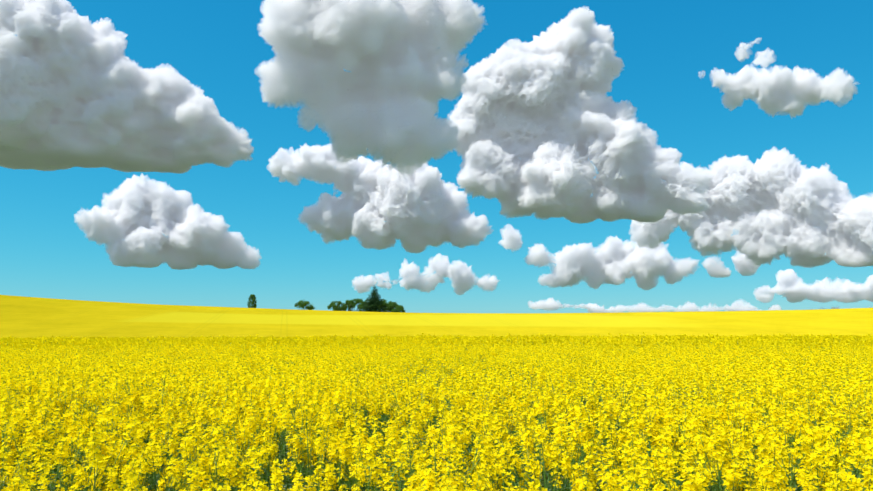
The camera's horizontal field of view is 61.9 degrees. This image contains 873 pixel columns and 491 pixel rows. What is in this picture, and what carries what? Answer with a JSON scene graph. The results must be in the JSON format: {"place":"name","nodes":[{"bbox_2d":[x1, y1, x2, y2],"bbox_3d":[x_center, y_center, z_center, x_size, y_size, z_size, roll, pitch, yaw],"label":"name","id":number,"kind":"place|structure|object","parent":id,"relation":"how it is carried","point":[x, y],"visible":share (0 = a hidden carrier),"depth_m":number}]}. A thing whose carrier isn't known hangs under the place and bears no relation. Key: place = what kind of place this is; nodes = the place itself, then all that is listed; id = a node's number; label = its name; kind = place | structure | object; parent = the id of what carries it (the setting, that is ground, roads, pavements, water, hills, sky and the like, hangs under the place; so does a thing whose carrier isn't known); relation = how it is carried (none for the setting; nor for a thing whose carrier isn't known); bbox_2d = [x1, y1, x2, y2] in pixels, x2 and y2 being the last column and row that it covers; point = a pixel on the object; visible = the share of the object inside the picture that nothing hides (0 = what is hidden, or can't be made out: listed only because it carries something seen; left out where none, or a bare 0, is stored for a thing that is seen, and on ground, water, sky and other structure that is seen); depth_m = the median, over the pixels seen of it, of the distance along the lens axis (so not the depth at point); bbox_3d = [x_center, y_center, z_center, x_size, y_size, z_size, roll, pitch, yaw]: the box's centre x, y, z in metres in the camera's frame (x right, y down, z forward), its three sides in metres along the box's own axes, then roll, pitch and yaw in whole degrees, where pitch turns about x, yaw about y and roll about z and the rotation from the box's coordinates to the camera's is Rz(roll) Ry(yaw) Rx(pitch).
{"place":"outdoors","nodes":[
{"label":"outdoors","id":0,"kind":"place"},
{"bbox_2d":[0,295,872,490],"bbox_3d":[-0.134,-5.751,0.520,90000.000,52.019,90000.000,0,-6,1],"label":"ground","id":1,"kind":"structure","parent":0,"point":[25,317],"depth_m":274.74},
{"bbox_2d":[247,294,256,307],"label":"poplar tree","id":2,"kind":"object","parent":1,"relation":"on","point":[252,298],"visible":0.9,"depth_m":487.27},
{"bbox_2d":[294,300,314,309],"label":"round tree","id":3,"kind":"object","parent":1,"relation":"on","point":[301,304],"visible":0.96,"depth_m":489.01},
{"bbox_2d":[327,301,346,310],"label":"tree","id":4,"kind":"object","parent":1,"relation":"on","point":[336,307],"visible":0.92,"depth_m":491.90},
{"bbox_2d":[340,299,355,310],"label":"tree","id":5,"kind":"object","parent":1,"relation":"on","point":[349,306],"visible":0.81,"depth_m":499.67},
{"bbox_2d":[350,298,366,310],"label":"tree","id":6,"kind":"object","parent":1,"relation":"on","point":[357,301],"visible":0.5,"depth_m":508.58},
{"bbox_2d":[358,301,369,311],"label":"tree","id":7,"kind":"object","parent":1,"relation":"on","point":[361,304],"visible":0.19,"depth_m":493.42},
{"bbox_2d":[361,285,387,311],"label":"conifer tree","id":8,"kind":"object","parent":1,"relation":"on","point":[375,303],"visible":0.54,"depth_m":489.41},
{"bbox_2d":[382,300,392,311],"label":"tree","id":9,"kind":"object","parent":1,"relation":"on","point":[389,307],"visible":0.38,"depth_m":502.91},
{"bbox_2d":[383,301,398,311],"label":"tree","id":10,"kind":"object","parent":1,"relation":"on","point":[393,304],"visible":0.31,"depth_m":510.52},
{"bbox_2d":[391,305,405,311],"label":"tree","id":11,"kind":"object","parent":1,"relation":"on","point":[399,308],"visible":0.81,"depth_m":494.92},
{"bbox_2d":[0,0,872,312],"label":"sky","id":12,"kind":"structure","parent":0,"point":[438,156]}
]}

